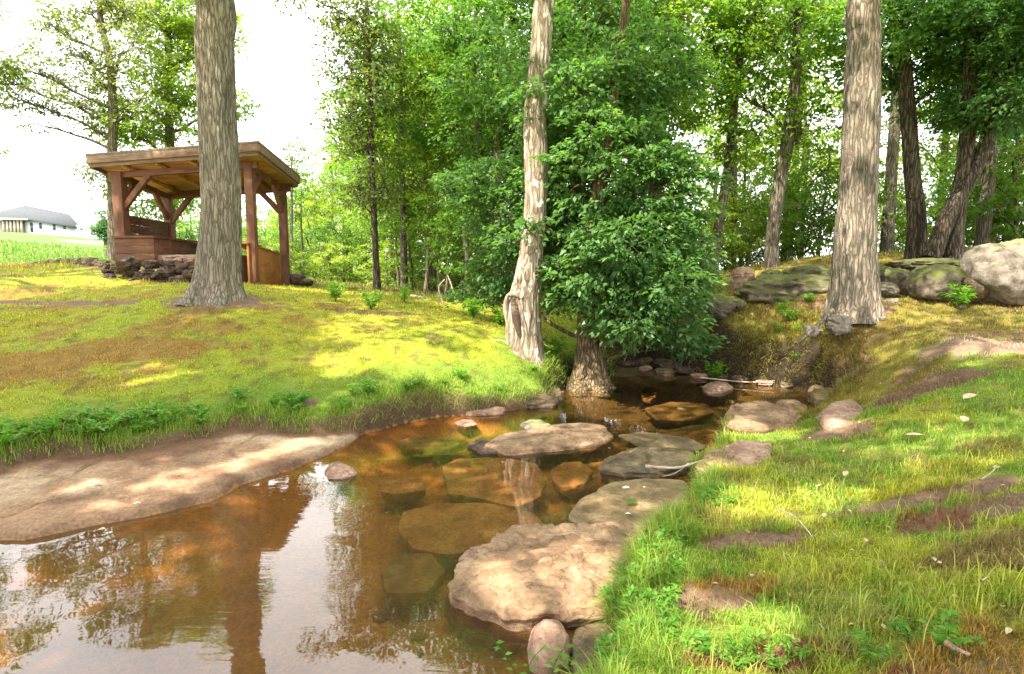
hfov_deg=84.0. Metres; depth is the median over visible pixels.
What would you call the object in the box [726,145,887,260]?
understory shrub
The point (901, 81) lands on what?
elm tree
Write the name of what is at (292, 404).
weed plant
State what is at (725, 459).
stone
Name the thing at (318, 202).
woodland tree
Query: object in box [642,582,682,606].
weed plant
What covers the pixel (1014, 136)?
woodland tree
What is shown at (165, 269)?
dirt clod
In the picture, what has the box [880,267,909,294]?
boulder
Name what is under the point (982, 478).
stick
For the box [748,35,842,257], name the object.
woodland tree
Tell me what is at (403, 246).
woodland tree
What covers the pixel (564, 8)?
woodland tree
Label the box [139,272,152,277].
dirt clod
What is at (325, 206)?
woodland tree
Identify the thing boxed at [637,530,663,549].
weed plant
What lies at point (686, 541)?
weed plant
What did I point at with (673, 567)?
weed plant
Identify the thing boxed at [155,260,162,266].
dirt clod
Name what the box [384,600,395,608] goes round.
pebble
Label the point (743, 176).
woodland tree
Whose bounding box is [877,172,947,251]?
understory shrub
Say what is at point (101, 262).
border stone
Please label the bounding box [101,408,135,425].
weed plant
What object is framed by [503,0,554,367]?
sycamore tree
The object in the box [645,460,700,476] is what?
stick
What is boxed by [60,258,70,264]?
border stone
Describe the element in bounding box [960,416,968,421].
fallen leaf
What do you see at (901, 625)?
weed plant
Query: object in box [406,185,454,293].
sapling
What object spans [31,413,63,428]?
weed plant
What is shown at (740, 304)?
ridge rock
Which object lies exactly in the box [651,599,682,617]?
weed plant
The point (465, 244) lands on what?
sapling
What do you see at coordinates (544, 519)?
pebble
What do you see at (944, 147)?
woodland tree
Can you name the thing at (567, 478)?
stone
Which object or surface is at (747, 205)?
understory shrub
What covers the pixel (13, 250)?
grass
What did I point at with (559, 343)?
weed plant
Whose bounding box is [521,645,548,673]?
sprig
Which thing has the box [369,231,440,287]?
understory shrub
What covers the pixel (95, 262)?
border stone
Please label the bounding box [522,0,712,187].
woodland tree
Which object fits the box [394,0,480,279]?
woodland tree
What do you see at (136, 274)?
dirt clod
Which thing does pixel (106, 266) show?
dirt clod
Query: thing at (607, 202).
understory shrub
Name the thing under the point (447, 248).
sapling
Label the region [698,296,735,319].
boulder
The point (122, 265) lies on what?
dirt clod
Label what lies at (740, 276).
boulder
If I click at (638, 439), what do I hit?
stone
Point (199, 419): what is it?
weed plant
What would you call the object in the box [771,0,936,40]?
woodland tree
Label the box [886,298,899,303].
pebble
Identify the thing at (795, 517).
stick
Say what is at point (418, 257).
understory shrub
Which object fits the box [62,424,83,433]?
weed plant
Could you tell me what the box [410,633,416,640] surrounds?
pebble
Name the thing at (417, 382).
weed plant
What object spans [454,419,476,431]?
stone
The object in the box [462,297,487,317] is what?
weed plant
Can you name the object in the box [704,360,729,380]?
weed plant
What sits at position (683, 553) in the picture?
weed plant
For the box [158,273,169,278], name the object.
dirt clod
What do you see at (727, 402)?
pebble
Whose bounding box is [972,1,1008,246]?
woodland tree
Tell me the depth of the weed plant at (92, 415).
5.15 m
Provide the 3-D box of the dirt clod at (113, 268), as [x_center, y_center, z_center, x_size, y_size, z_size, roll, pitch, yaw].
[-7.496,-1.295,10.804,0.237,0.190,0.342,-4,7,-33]
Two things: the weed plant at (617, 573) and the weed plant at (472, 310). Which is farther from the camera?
the weed plant at (472, 310)
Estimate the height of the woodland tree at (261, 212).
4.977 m
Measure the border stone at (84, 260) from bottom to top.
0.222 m
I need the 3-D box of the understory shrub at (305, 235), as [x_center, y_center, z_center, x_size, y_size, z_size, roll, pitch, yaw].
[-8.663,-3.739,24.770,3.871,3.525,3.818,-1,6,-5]
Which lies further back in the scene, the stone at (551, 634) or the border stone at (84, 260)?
the border stone at (84, 260)
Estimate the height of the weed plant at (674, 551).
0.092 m
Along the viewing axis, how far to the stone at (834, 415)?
5.59 m
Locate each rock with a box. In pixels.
[734,298,746,310]
[760,269,782,274]
[803,324,818,336]
[824,315,852,335]
[879,265,890,269]
[880,282,899,296]
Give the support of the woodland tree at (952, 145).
on the ground at (238, 546)
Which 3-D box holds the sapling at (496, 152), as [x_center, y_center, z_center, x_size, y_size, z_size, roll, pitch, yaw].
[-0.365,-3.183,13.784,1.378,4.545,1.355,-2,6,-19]
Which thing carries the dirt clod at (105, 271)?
on the ground at (238, 546)
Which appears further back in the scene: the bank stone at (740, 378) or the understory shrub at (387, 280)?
the understory shrub at (387, 280)
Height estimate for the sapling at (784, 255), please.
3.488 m
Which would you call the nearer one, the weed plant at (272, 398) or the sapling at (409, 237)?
the weed plant at (272, 398)
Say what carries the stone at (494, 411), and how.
on the ground at (238, 546)
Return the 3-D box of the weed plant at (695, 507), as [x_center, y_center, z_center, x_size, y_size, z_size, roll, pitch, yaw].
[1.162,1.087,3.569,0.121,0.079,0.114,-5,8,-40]
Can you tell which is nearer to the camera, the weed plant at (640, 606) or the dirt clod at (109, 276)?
the weed plant at (640, 606)
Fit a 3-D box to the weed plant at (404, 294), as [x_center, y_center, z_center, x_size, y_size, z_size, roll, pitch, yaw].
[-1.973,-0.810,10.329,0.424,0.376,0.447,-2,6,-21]
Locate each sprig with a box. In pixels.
[491,637,516,673]
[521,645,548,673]
[544,644,574,673]
[562,653,581,673]
[582,656,600,672]
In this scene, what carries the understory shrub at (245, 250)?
on the ground at (238, 546)
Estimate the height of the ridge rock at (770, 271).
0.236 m
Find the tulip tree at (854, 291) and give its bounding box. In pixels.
[820,0,886,323]
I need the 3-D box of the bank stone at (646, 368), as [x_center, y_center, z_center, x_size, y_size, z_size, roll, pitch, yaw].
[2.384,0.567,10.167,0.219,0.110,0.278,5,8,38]
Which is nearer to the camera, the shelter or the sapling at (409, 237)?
the shelter
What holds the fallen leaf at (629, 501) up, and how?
on the stone at (607, 502)
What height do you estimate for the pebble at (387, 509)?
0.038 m
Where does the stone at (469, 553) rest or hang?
in the water
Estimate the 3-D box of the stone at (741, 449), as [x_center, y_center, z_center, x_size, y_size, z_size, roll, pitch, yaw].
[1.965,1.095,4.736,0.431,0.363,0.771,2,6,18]
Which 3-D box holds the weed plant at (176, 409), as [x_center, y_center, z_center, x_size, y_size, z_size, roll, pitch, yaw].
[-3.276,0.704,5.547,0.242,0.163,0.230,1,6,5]
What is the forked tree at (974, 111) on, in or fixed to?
on the ground at (238, 546)
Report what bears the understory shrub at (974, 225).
on the ground at (238, 546)
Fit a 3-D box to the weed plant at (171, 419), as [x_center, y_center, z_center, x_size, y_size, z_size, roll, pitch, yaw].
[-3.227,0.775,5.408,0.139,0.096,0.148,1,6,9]
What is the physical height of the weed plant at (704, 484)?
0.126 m
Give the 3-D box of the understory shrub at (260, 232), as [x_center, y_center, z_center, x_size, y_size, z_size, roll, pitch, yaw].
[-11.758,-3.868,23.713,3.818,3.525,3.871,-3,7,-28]
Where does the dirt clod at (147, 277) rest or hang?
on the ground at (238, 546)
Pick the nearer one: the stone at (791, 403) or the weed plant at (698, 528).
the weed plant at (698, 528)
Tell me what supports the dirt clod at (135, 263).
on the ground at (238, 546)
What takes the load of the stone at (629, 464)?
on the ground at (238, 546)
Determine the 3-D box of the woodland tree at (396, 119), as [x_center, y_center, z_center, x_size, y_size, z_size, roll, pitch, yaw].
[-3.814,-6.954,21.394,5.185,10.577,5.613,-1,6,-6]
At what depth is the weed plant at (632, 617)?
2.43 m
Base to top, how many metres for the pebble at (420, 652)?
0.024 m
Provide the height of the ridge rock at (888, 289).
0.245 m
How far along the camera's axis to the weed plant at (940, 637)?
2.02 m
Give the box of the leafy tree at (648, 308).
[426,0,734,395]
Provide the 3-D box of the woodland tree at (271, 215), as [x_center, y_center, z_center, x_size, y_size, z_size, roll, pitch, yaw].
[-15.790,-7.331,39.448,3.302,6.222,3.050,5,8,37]
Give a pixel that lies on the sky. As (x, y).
(38, 177)
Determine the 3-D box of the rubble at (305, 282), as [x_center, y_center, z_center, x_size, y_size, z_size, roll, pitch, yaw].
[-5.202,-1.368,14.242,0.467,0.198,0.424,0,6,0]
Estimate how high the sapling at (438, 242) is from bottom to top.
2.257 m
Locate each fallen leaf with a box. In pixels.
[627,499,636,504]
[905,433,924,435]
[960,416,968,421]
[963,393,977,399]
[1005,627,1011,633]
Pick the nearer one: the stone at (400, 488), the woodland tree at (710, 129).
the stone at (400, 488)
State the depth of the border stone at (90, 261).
11.69 m
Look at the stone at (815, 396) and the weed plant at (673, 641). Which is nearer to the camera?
the weed plant at (673, 641)
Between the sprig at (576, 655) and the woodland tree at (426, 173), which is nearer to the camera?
the sprig at (576, 655)
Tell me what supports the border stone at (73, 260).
on the ground at (238, 546)
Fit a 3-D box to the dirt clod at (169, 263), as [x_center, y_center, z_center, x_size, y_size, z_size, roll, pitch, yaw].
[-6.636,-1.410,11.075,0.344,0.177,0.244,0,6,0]
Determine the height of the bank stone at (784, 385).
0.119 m
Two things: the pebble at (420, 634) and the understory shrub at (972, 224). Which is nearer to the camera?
the pebble at (420, 634)
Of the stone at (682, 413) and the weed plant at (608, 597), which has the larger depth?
the stone at (682, 413)
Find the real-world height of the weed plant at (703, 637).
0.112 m
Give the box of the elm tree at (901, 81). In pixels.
[818,0,1007,259]
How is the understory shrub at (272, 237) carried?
on the ground at (238, 546)
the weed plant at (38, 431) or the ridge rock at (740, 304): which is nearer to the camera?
the weed plant at (38, 431)
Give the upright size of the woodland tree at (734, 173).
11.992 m
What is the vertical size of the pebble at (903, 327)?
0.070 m
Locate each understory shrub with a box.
[99,212,187,253]
[176,203,246,240]
[176,223,198,240]
[193,207,275,253]
[242,222,300,273]
[242,231,274,254]
[266,234,315,278]
[276,212,345,281]
[279,234,319,276]
[293,211,387,283]
[302,236,359,282]
[320,224,394,282]
[321,205,424,285]
[354,232,419,286]
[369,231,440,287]
[379,193,475,290]
[397,202,501,292]
[432,194,549,301]
[442,197,548,287]
[487,188,615,306]
[555,166,673,278]
[604,172,746,284]
[692,179,788,269]
[693,191,762,268]
[701,184,804,267]
[725,177,829,264]
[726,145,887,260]
[744,143,904,257]
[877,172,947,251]
[878,194,972,251]
[895,130,1023,247]
[895,186,997,249]
[923,128,1023,248]
[965,164,1023,245]
[966,147,1023,239]
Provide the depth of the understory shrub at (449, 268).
12.65 m
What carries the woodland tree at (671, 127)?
on the ground at (238, 546)
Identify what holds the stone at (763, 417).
on the ground at (238, 546)
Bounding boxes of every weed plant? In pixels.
[0,415,16,434]
[0,422,34,446]
[10,417,35,431]
[23,423,45,436]
[28,414,68,435]
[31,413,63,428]
[54,407,88,423]
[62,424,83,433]
[64,414,87,427]
[76,422,105,437]
[78,403,113,420]
[82,413,125,434]
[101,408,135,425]
[117,407,144,423]
[128,419,150,431]
[135,398,168,417]
[139,409,171,428]
[163,402,190,415]
[167,414,180,422]
[184,402,201,409]
[189,404,208,416]
[191,411,210,422]
[216,401,232,409]
[227,386,253,399]
[235,402,248,411]
[265,391,285,404]
[279,393,304,411]
[280,391,292,403]
[285,388,313,404]
[324,281,347,300]
[328,395,351,408]
[345,383,363,395]
[354,377,380,392]
[358,288,383,308]
[391,282,413,301]
[399,378,417,389]
[410,377,425,384]
[452,368,467,378]
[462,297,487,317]
[488,305,504,325]
[492,382,505,390]
[543,335,567,354]
[593,630,635,663]
[600,584,639,609]
[607,649,634,671]
[608,562,629,583]
[616,575,642,595]
[616,617,646,640]
[618,584,650,611]
[626,562,660,582]
[629,611,653,626]
[632,548,663,572]
[633,603,659,615]
[633,613,679,639]
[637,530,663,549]
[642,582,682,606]
[647,548,661,558]
[649,606,679,628]
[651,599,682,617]
[653,528,682,545]
[654,553,687,574]
[655,518,678,534]
[657,509,679,524]
[657,543,680,561]
[663,573,684,588]
[664,631,692,656]
[670,542,690,555]
[671,531,690,544]
[677,521,705,537]
[679,627,723,660]
[688,504,705,514]
[694,486,719,503]
[696,479,725,495]
[696,496,720,507]
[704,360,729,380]
[714,498,730,507]
[717,491,737,503]
[720,641,758,669]
[723,623,769,663]
[759,644,790,669]
[768,631,816,660]
[775,300,791,308]
[780,308,801,320]
[788,321,805,329]
[801,292,817,301]
[847,628,895,662]
[882,614,931,642]
[917,607,985,652]
[940,283,975,305]
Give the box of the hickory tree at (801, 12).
[692,0,884,267]
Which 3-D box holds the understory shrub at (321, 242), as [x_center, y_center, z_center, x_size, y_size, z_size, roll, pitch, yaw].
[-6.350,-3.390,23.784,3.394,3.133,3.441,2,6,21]
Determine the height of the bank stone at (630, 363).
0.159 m
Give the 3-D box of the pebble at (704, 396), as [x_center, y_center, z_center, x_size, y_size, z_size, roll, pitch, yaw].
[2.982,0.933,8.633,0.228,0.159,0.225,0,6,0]
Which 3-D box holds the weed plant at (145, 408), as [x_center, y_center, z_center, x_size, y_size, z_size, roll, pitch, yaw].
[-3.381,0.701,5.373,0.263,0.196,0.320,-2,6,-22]
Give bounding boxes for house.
[0,205,83,237]
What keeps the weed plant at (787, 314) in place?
on the ground at (238, 546)
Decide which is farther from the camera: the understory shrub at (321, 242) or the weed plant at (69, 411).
the understory shrub at (321, 242)
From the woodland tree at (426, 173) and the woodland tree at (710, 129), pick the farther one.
the woodland tree at (710, 129)
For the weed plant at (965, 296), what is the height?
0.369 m
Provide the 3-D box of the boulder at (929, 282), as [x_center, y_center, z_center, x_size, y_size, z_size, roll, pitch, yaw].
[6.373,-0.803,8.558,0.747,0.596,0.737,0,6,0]
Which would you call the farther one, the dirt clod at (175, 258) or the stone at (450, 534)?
the dirt clod at (175, 258)
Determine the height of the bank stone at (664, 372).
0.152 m
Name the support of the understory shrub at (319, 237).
on the ground at (238, 546)
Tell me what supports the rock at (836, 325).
on the ground at (238, 546)
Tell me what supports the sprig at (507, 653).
in the water
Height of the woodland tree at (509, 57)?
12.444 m
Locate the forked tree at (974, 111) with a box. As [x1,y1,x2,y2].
[880,0,1023,258]
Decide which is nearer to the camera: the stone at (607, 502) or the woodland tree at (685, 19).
the stone at (607, 502)
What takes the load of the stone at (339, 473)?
on the ground at (238, 546)
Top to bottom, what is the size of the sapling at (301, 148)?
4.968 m
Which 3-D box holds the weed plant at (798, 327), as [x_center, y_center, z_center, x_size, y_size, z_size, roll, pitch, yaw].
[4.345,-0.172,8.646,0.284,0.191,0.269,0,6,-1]
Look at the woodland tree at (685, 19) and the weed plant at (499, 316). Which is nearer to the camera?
the weed plant at (499, 316)
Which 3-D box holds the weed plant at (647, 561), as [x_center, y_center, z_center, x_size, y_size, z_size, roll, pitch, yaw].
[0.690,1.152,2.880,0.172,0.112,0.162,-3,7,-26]
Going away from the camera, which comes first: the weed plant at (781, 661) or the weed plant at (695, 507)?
the weed plant at (781, 661)
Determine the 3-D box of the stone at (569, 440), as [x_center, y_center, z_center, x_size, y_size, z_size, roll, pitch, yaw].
[0.395,1.083,5.809,1.536,0.214,0.770,-3,7,-27]
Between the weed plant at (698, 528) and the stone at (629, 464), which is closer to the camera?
the weed plant at (698, 528)
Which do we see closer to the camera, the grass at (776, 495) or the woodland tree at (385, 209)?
the grass at (776, 495)
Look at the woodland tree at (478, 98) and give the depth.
13.26 m
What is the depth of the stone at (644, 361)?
10.79 m
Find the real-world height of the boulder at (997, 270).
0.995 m
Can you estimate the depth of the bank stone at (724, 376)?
9.21 m
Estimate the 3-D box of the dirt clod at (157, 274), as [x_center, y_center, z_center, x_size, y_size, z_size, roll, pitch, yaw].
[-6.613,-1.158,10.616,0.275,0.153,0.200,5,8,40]
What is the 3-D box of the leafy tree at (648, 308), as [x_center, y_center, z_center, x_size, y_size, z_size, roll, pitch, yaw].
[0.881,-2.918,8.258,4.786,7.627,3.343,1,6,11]
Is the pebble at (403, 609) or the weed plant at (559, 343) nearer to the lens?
the pebble at (403, 609)
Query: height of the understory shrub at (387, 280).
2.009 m
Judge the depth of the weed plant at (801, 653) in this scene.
2.12 m
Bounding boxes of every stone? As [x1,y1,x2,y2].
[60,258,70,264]
[70,258,77,263]
[81,257,91,264]
[87,258,97,265]
[92,259,102,265]
[98,259,109,266]
[324,461,356,484]
[378,475,425,501]
[379,553,445,605]
[396,436,468,456]
[398,503,544,565]
[442,458,545,510]
[444,519,653,654]
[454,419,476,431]
[458,546,479,562]
[466,407,505,416]
[466,439,498,457]
[483,423,613,461]
[520,419,550,430]
[525,385,564,411]
[527,619,571,673]
[550,462,592,494]
[566,478,692,523]
[570,621,613,673]
[598,446,692,483]
[616,432,705,453]
[620,360,634,367]
[634,357,653,366]
[638,365,651,371]
[640,385,659,403]
[645,402,713,424]
[651,358,683,369]
[654,368,675,377]
[674,366,694,374]
[690,373,707,379]
[694,448,735,477]
[702,381,732,396]
[717,374,728,379]
[722,401,801,435]
[722,440,771,466]
[730,375,748,383]
[755,379,773,386]
[776,399,806,411]
[779,382,793,388]
[808,384,832,405]
[817,399,862,430]
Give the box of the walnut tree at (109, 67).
[0,0,182,261]
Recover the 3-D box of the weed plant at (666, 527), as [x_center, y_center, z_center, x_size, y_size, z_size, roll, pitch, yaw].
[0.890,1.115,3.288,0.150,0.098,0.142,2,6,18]
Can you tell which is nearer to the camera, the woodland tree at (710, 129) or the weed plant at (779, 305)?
the weed plant at (779, 305)
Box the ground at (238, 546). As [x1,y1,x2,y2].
[0,232,1023,673]
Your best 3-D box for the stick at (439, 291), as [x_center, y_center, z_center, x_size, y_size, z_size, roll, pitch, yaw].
[-1.379,-0.899,11.167,0.143,0.476,0.045,0,6,0]
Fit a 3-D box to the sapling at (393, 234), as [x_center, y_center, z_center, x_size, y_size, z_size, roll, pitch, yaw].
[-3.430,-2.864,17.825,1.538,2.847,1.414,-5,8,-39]
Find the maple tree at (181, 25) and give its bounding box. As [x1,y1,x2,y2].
[76,0,264,239]
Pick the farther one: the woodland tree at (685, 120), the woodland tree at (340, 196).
the woodland tree at (340, 196)
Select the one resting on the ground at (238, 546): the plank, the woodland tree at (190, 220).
the woodland tree at (190, 220)
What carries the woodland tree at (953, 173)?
on the ground at (238, 546)
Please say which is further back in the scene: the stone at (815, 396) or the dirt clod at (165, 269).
the dirt clod at (165, 269)
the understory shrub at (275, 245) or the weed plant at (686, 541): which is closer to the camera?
the weed plant at (686, 541)
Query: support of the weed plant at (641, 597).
on the ground at (238, 546)
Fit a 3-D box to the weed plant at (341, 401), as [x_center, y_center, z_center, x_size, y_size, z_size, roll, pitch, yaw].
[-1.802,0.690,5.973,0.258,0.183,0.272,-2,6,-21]
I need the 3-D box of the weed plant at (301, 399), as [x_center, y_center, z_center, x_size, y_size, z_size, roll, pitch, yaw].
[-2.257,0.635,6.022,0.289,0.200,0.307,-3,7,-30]
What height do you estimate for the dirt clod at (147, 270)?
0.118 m
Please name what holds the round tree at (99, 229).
on the ground at (238, 546)
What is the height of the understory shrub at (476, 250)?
3.916 m
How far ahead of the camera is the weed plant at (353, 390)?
6.29 m
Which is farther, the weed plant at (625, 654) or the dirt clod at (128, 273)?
the dirt clod at (128, 273)
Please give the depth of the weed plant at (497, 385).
7.15 m
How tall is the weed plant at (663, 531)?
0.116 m
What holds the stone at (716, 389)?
in the water
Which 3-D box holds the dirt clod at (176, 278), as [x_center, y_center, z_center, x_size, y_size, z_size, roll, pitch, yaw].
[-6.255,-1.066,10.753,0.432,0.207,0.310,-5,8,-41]
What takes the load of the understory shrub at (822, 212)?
on the ground at (238, 546)
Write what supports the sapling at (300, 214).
on the ground at (238, 546)
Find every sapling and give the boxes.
[278,136,321,272]
[287,168,335,275]
[378,201,419,288]
[393,196,431,289]
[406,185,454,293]
[422,208,463,292]
[426,205,471,294]
[448,176,491,294]
[469,105,519,268]
[764,149,806,261]
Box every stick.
[438,279,444,302]
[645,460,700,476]
[700,377,770,382]
[774,507,812,536]
[944,640,969,655]
[980,465,997,479]
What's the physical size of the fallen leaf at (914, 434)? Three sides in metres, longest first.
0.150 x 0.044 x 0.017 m
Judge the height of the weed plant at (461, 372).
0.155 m
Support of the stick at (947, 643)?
on the ground at (238, 546)
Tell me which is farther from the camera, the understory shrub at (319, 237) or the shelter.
the understory shrub at (319, 237)
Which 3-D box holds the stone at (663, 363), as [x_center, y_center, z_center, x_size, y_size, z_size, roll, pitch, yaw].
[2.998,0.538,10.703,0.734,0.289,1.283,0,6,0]
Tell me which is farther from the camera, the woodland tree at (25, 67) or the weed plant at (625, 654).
the woodland tree at (25, 67)
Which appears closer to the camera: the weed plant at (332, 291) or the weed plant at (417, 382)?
the weed plant at (417, 382)
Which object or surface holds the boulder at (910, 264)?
on the ground at (238, 546)
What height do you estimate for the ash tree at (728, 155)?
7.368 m
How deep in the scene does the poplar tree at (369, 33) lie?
14.34 m
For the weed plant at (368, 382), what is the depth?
6.35 m
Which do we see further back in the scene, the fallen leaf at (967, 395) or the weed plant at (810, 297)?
the weed plant at (810, 297)
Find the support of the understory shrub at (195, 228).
on the ground at (238, 546)
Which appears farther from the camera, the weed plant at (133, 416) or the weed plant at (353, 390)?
the weed plant at (353, 390)
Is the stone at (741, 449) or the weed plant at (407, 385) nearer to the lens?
the stone at (741, 449)
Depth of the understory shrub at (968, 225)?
14.01 m
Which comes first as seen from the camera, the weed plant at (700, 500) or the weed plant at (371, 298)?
the weed plant at (700, 500)
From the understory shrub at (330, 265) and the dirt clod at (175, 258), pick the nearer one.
the dirt clod at (175, 258)
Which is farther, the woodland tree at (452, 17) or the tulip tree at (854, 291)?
the woodland tree at (452, 17)
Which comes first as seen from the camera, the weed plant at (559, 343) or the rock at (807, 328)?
the rock at (807, 328)
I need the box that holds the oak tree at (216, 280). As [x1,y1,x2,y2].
[175,0,246,306]
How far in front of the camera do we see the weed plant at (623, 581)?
2.71 m
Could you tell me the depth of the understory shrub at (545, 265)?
11.56 m
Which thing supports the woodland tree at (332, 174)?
on the ground at (238, 546)
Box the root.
[795,308,834,344]
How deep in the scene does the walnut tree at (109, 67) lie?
15.94 m
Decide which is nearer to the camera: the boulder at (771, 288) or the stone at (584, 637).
the stone at (584, 637)
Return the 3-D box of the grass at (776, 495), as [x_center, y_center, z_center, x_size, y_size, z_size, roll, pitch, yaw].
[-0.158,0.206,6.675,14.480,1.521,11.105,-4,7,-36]
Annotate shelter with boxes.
[85,140,299,284]
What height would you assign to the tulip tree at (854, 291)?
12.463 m
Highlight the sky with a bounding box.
[0,0,1023,267]
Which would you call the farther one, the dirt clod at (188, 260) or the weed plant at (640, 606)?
the dirt clod at (188, 260)
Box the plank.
[123,256,134,261]
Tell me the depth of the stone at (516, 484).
4.66 m
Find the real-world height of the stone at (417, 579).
0.122 m
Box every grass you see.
[0,239,1023,377]
[0,289,1023,673]
[687,294,868,418]
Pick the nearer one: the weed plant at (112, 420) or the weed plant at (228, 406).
the weed plant at (112, 420)
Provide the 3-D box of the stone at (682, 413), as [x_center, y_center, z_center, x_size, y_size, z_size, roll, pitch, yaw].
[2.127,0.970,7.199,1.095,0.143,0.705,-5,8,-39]
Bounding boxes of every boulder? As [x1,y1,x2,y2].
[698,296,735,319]
[730,266,754,290]
[733,274,829,303]
[782,264,830,274]
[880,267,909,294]
[883,258,960,270]
[904,264,966,301]
[955,278,989,303]
[959,238,1023,306]
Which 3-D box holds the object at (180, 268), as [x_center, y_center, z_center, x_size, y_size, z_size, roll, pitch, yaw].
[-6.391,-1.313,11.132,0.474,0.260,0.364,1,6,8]
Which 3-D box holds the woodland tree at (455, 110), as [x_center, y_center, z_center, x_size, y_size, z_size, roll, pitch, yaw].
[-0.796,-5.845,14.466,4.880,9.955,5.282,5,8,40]
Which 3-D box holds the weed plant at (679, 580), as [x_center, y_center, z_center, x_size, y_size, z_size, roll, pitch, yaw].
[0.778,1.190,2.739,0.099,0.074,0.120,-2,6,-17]
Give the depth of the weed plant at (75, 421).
5.05 m
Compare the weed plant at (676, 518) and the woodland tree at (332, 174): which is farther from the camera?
the woodland tree at (332, 174)
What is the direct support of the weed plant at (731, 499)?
on the ground at (238, 546)
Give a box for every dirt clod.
[101,269,113,274]
[102,263,114,268]
[103,273,116,278]
[110,264,121,273]
[115,261,131,270]
[119,258,141,270]
[122,268,133,276]
[132,271,142,278]
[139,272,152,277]
[141,261,155,268]
[141,269,154,272]
[144,275,155,280]
[151,271,162,278]
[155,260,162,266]
[156,265,177,276]
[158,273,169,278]
[162,260,179,266]
[163,256,183,262]
[168,275,191,282]
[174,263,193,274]
[180,256,194,263]
[182,270,192,277]
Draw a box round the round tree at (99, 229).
[86,206,106,256]
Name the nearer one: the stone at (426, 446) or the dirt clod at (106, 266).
the stone at (426, 446)
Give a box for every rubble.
[290,273,305,284]
[296,278,313,285]
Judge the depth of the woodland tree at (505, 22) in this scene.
18.10 m
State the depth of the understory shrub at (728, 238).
11.31 m
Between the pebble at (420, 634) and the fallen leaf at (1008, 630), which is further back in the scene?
the pebble at (420, 634)
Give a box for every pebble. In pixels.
[372,609,389,622]
[383,506,392,511]
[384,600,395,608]
[396,605,412,613]
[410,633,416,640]
[415,629,426,640]
[417,648,424,655]
[539,516,550,523]
[700,394,715,399]
[721,400,734,405]
[879,316,886,320]
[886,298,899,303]
[899,325,909,329]
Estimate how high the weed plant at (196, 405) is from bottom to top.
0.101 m
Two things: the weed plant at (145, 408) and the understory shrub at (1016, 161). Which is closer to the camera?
the weed plant at (145, 408)
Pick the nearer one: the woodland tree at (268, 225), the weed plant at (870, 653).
the weed plant at (870, 653)
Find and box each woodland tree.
[0,0,36,157]
[176,198,200,232]
[242,194,277,246]
[257,206,278,249]
[262,192,293,238]
[263,154,322,242]
[263,210,297,249]
[271,170,321,270]
[293,96,383,276]
[293,179,334,278]
[295,136,356,276]
[303,180,342,271]
[307,36,416,282]
[308,0,474,288]
[315,170,352,252]
[322,117,386,276]
[325,41,443,286]
[331,180,377,281]
[347,7,464,284]
[356,94,435,277]
[357,0,505,291]
[357,0,508,290]
[368,0,560,294]
[392,7,529,279]
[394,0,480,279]
[419,0,614,239]
[429,0,526,243]
[451,0,673,206]
[458,1,614,280]
[518,0,770,206]
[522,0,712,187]
[555,0,732,199]
[667,75,766,243]
[672,0,835,268]
[703,0,890,256]
[707,105,775,264]
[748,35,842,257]
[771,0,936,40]
[816,0,924,252]
[878,138,934,250]
[879,24,994,227]
[916,51,1023,240]
[921,96,1023,246]
[941,7,1023,148]
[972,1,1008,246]
[989,59,1022,192]
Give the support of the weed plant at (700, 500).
on the ground at (238, 546)
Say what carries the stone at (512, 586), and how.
on the ground at (238, 546)
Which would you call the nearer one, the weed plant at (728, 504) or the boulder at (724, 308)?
the weed plant at (728, 504)
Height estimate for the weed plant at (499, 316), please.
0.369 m
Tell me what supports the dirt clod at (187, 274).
on the dirt clod at (176, 278)
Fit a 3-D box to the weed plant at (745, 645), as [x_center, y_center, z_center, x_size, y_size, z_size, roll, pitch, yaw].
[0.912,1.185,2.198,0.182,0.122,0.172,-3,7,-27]
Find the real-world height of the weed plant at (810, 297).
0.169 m
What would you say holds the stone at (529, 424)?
in the water
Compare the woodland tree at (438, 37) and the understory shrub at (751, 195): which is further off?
the woodland tree at (438, 37)
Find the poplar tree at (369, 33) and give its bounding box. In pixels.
[268,0,425,290]
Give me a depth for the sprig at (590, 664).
2.30 m
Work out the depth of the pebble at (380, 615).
3.06 m
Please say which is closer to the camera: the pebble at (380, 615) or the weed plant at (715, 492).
the pebble at (380, 615)
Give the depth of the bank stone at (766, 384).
8.69 m
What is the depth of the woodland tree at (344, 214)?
25.54 m
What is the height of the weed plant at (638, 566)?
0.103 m
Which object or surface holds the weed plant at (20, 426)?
on the ground at (238, 546)
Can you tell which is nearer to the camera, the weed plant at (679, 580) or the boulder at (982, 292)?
the weed plant at (679, 580)
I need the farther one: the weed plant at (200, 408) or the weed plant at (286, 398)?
the weed plant at (286, 398)
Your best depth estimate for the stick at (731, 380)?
8.79 m
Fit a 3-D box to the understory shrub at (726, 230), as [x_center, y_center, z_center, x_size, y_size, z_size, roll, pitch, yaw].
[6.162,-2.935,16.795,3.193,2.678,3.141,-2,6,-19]
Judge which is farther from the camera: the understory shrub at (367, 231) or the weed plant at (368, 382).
the understory shrub at (367, 231)
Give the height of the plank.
0.284 m
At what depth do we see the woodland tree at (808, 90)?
17.19 m
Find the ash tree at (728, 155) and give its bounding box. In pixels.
[640,0,828,273]

